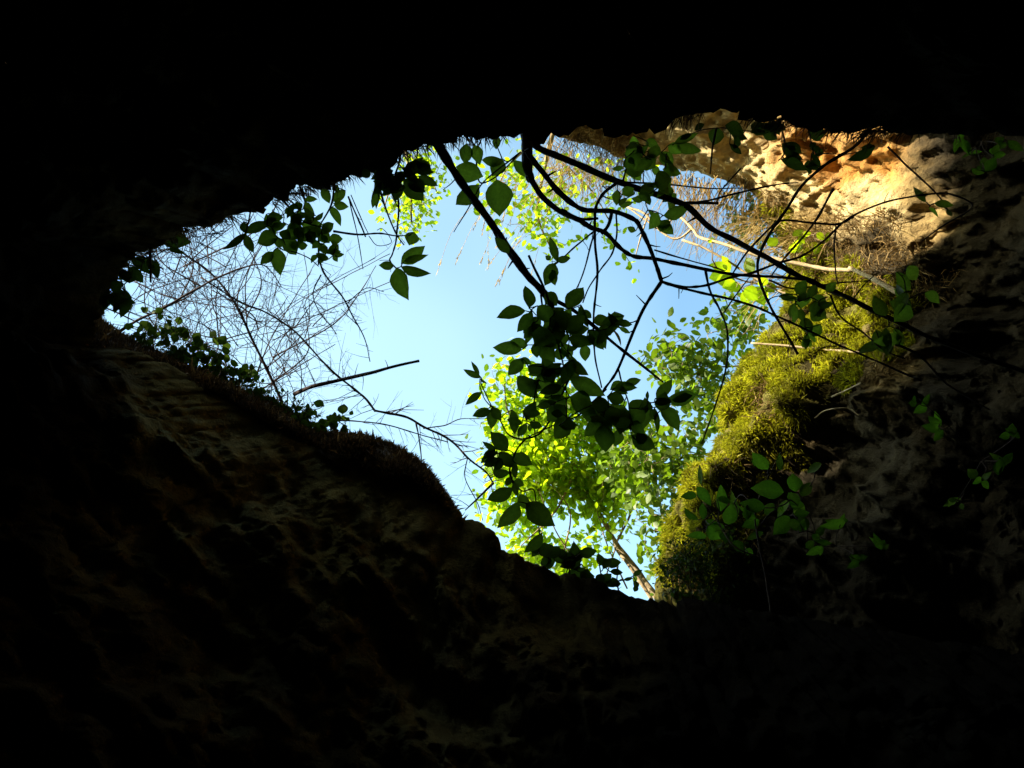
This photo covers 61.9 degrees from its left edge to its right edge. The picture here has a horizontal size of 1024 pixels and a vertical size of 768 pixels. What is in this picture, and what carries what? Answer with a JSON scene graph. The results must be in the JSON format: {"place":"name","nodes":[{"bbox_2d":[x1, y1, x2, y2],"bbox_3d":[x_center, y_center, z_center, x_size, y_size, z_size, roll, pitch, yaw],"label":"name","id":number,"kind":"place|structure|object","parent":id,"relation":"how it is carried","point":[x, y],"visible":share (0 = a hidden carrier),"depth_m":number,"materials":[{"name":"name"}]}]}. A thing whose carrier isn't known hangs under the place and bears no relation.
{"place":"outdoors","nodes":[
{"label":"outdoors","id":0,"kind":"place"},
{"bbox_2d":[103,135,789,599],"label":"sky","id":1,"kind":"structure","parent":0,"point":[449,319],"materials":[{"name":"blue"}]},
{"bbox_2d":[0,0,1023,767],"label":"cave rock","id":2,"kind":"object","parent":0,"point":[192,574],"visible":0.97,"depth_m":3.37,"materials":[{"name":"stone"}]},
{"bbox_2d":[99,235,191,317],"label":"hanging sprig","id":3,"kind":"object","parent":2,"relation":"hanging from","point":[120,300],"visible":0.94,"depth_m":3.86,"materials":[{"name":"green plant"}]},
{"bbox_2d":[117,218,241,282],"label":"needle sprig","id":4,"kind":"object","parent":2,"relation":"attached to","point":[211,234],"visible":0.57,"depth_m":3.91,"materials":[{"name":"brown plant"}]},
{"bbox_2d":[223,209,267,252],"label":"hanging sprig","id":5,"kind":"object","parent":2,"relation":"hanging from","point":[253,227],"visible":0.94,"depth_m":3.52,"materials":[{"name":"green plant"}]},
{"bbox_2d":[115,191,406,421],"bbox_3d":[-1.905,-0.549,6.350,1.817,2.097,2.260,27,-47,-28],"label":"bare shrub","id":6,"kind":"object","parent":2,"relation":"on","point":[289,373],"visible":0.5,"depth_m":6.33,"materials":[{"name":"brown plant"}]},
{"bbox_2d":[88,325,438,502],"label":"earth bank","id":7,"kind":"structure","parent":2,"relation":"on","point":[364,470],"depth_m":4.29,"materials":[{"name":"brown soil"}]},
{"bbox_2d":[124,305,247,383],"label":"ivy clump","id":8,"kind":"object","parent":7,"relation":"on","point":[151,329],"visible":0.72,"depth_m":4.68,"materials":[{"name":"green plant"}]},
{"bbox_2d":[105,215,294,371],"bbox_3d":[-2.299,-0.731,5.444,1.993,1.528,1.455,0,-40,0],"label":"bare shrub","id":9,"kind":"object","parent":7,"relation":"on","point":[170,297],"visible":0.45,"depth_m":5.44,"materials":[{"name":"brown plant"}]},
{"bbox_2d":[120,236,309,347],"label":"bare shrub","id":10,"kind":"object","parent":7,"relation":"on","point":[181,297],"visible":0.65,"depth_m":4.95,"materials":[{"name":"brown plant"}]},
{"bbox_2d":[142,227,298,403],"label":"bare shrub","id":11,"kind":"object","parent":7,"relation":"on","point":[250,336],"visible":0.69,"depth_m":5.23,"materials":[{"name":"brown plant"}]},
{"bbox_2d":[130,318,327,429],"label":"scrub","id":12,"kind":"object","parent":7,"relation":"on","point":[188,355],"visible":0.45,"depth_m":4.66,"materials":[{"name":"green plant"}]},
{"bbox_2d":[202,331,312,424],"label":"ivy clump","id":13,"kind":"object","parent":7,"relation":"on","point":[252,372],"visible":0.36,"depth_m":4.66,"materials":[{"name":"green plant"}]},
{"bbox_2d":[135,202,398,403],"bbox_3d":[-1.944,-0.779,6.040,2.219,2.072,1.554,-4,-40,5],"label":"bare shrub","id":14,"kind":"object","parent":7,"relation":"on","point":[220,306],"visible":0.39,"depth_m":5.79,"materials":[{"name":"brown plant"}]},
{"bbox_2d":[191,267,378,429],"bbox_3d":[-1.316,-0.225,5.168,1.260,0.794,0.497,32,-50,-32],"label":"bare shrub","id":15,"kind":"object","parent":7,"relation":"on","point":[334,373],"visible":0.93,"depth_m":5.27,"materials":[{"name":"brown plant"}]},
{"bbox_2d":[269,390,352,432],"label":"ivy clump","id":16,"kind":"object","parent":7,"relation":"on","point":[334,419],"visible":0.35,"depth_m":4.62,"materials":[{"name":"green plant"}]},
{"bbox_2d":[292,360,419,395],"bbox_3d":[-0.874,-0.055,4.625,0.815,0.194,0.108,-16,-43,19],"label":"broken stick","id":17,"kind":"object","parent":7,"relation":"on","point":[315,385],"visible":1,"depth_m":4.65,"materials":[{"name":"brown wood"}]},
{"bbox_2d":[327,390,505,521],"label":"bare shrub","id":18,"kind":"object","parent":7,"relation":"on","point":[447,439],"visible":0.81,"depth_m":4.71,"materials":[{"name":"brown plant"}]},
{"bbox_2d":[71,314,467,525],"bbox_3d":[-1.418,0.086,4.622,2.397,1.556,0.559,7,-40,-8],"label":"dry moss","id":19,"kind":"object","parent":2,"relation":"on","point":[350,442],"visible":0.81,"depth_m":4.39,"materials":[{"name":"brown plant"}]},
{"bbox_2d":[257,185,348,274],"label":"hanging sprig","id":20,"kind":"object","parent":2,"relation":"hanging from","point":[295,235],"visible":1,"depth_m":3.46,"materials":[{"name":"green plant"}]},
{"bbox_2d":[305,257,390,360],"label":"bare shrub","id":21,"kind":"object","parent":2,"relation":"attached to","point":[338,291],"visible":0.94,"depth_m":3.66,"materials":[{"name":"brown plant"}]},
{"bbox_2d":[333,191,430,299],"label":"hanging sprig","id":22,"kind":"object","parent":2,"relation":"hanging from","point":[398,280],"visible":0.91,"depth_m":3.21,"materials":[{"name":"green plant"}]},
{"bbox_2d":[362,157,437,207],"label":"hanging sprig","id":23,"kind":"object","parent":2,"relation":"hanging from","point":[386,181],"visible":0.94,"depth_m":3.31,"materials":[{"name":"green plant"}]},
{"bbox_2d":[443,137,524,231],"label":"hanging sprig","id":24,"kind":"object","parent":2,"relation":"hanging from","point":[499,194],"visible":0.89,"depth_m":3.29,"materials":[{"name":"green plant"}]},
{"bbox_2d":[426,144,663,552],"bbox_3d":[0.047,-0.326,2.961,0.598,1.565,0.717,-27,-47,28],"label":"leafy branch","id":25,"kind":"object","parent":2,"relation":"attached to","point":[549,336],"visible":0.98,"depth_m":2.79,"materials":[{"name":"green plant"}]},
{"bbox_2d":[99,113,1012,324],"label":"rootlets","id":26,"kind":"object","parent":2,"relation":"attached to","point":[866,132],"visible":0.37,"depth_m":3.29,"materials":[{"name":"dry root fibre"},{"name":"bark"}]},
{"bbox_2d":[464,338,654,599],"bbox_3d":[0.413,1.035,8.533,1.903,2.807,2.254,-18,-43,20],"label":"lime tree","id":27,"kind":"object","parent":2,"relation":"on","point":[574,478],"visible":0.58,"depth_m":8.58,"materials":[{"name":"green plant"}]},
{"bbox_2d":[531,541,641,591],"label":"lip plant","id":28,"kind":"object","parent":2,"relation":"on","point":[571,559],"visible":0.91,"depth_m":4.13,"materials":[{"name":"green plant"}]},
{"bbox_2d":[495,133,972,452],"bbox_3d":[0.869,-0.359,3.186,1.860,1.405,0.600,0,-40,0],"label":"forked branch","id":29,"kind":"object","parent":2,"relation":"attached to","point":[637,416],"visible":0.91,"depth_m":3.06,"materials":[{"name":"brown plant"}]},
{"bbox_2d":[681,452,824,611],"bbox_3d":[1.202,0.718,4.088,0.749,0.847,0.489,0,-40,0],"label":"green sapling","id":30,"kind":"object","parent":2,"relation":"on","point":[769,489],"visible":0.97,"depth_m":4.14,"materials":[{"name":"green plant"}]},
{"bbox_2d":[532,127,1023,411],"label":"forked branch","id":31,"kind":"object","parent":2,"relation":"attached to","point":[636,164],"visible":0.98,"depth_m":3.32,"materials":[{"name":"brown plant"}]},
{"bbox_2d":[681,119,874,174],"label":"hanging sprig","id":32,"kind":"object","parent":2,"relation":"hanging from","point":[792,159],"visible":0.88,"depth_m":3.32,"materials":[{"name":"green plant"}]},
{"bbox_2d":[552,109,1023,653],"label":"cliff rock","id":33,"kind":"object","parent":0,"point":[890,471],"visible":0.38,"depth_m":4.35,"materials":[{"name":"stone"}]},
{"bbox_2d":[368,146,459,246],"bbox_3d":[-0.975,-2.112,7.963,0.887,1.997,0.860,13,-42,-15],"label":"overhanging tree","id":34,"kind":"object","parent":33,"relation":"on","point":[407,204],"visible":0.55,"depth_m":7.67,"materials":[{"name":"green plant"}]},
{"bbox_2d":[436,170,558,286],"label":"dry grass","id":35,"kind":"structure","parent":33,"relation":"on","point":[489,263],"depth_m":7.15,"materials":[{"name":"plant"}]},
{"bbox_2d":[473,133,658,283],"bbox_3d":[0.518,-2.068,8.015,1.747,2.263,1.435,0,-40,0],"label":"overhanging tree","id":36,"kind":"object","parent":33,"relation":"on","point":[538,215],"visible":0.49,"depth_m":7.85,"materials":[{"name":"green plant"}]},
{"bbox_2d":[519,135,660,236],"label":"dry grass","id":37,"kind":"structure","parent":33,"relation":"on","point":[588,178],"depth_m":6.66,"materials":[{"name":"plant"}]},
{"bbox_2d":[580,291,773,595],"bbox_3d":[1.427,0.402,7.405,1.539,2.316,2.236,6,-40,-8],"label":"leafy tree","id":38,"kind":"object","parent":33,"relation":"on","point":[640,477],"visible":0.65,"depth_m":7.23,"materials":[{"name":"green plant"}]},
{"bbox_2d":[637,169,770,281],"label":"dry grass","id":39,"kind":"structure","parent":33,"relation":"on","point":[716,208],"depth_m":6.17,"materials":[{"name":"plant"}]},
{"bbox_2d":[648,520,769,608],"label":"scrub","id":40,"kind":"object","parent":33,"relation":"on","point":[712,548],"visible":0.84,"depth_m":4.39,"materials":[{"name":"green plant"}]},
{"bbox_2d":[715,191,786,263],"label":"grey green shrub","id":41,"kind":"object","parent":33,"relation":"on","point":[751,209],"visible":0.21,"depth_m":6.43,"materials":[{"name":"green plant"}]},
{"bbox_2d":[558,125,966,590],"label":"dead roots","id":42,"kind":"object","parent":33,"relation":"hanging from","point":[849,247],"visible":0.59,"depth_m":5.00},
{"bbox_2d":[703,209,834,331],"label":"dry grass","id":43,"kind":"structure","parent":33,"relation":"on","point":[752,220],"depth_m":5.50,"materials":[{"name":"plant"}]},
{"bbox_2d":[649,191,924,602],"bbox_3d":[2.093,0.352,6.203,1.975,3.487,3.252,-20,-44,22],"label":"moss","id":44,"kind":"object","parent":33,"relation":"on","point":[740,428],"visible":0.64,"depth_m":4.83,"materials":[{"name":"green plant"}]},
{"bbox_2d":[627,206,895,293],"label":"dead branch","id":45,"kind":"object","parent":44,"relation":"on","point":[878,281],"visible":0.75,"depth_m":5.23,"materials":[{"name":"brown wood"}]},
{"bbox_2d":[708,226,830,327],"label":"lime sprig","id":46,"kind":"object","parent":44,"relation":"on","point":[748,293],"visible":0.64,"depth_m":5.37,"materials":[{"name":"green plant"}]},
{"bbox_2d":[751,342,858,352],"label":"dead stalk","id":47,"kind":"object","parent":44,"relation":"on","point":[784,345],"visible":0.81,"depth_m":5.00,"materials":[{"name":"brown wood"}]},
{"bbox_2d":[815,382,861,418],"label":"dead stalk","id":48,"kind":"object","parent":44,"relation":"on","point":[832,396],"visible":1,"depth_m":4.41,"materials":[{"name":"beige plant"}]},
{"bbox_2d":[787,514,888,567],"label":"rock plant","id":49,"kind":"object","parent":33,"relation":"on","point":[831,524],"visible":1,"depth_m":3.73,"materials":[{"name":"green plant"}]},
{"bbox_2d":[908,394,1019,509],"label":"rock plant","id":50,"kind":"object","parent":33,"relation":"attached to","point":[934,426],"visible":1,"depth_m":3.76,"materials":[{"name":"green plant"}]},
{"bbox_2d":[953,134,1022,174],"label":"rock plant","id":51,"kind":"object","parent":33,"relation":"attached to","point":[990,164],"visible":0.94,"depth_m":3.72,"materials":[{"name":"green plant"}]}
]}

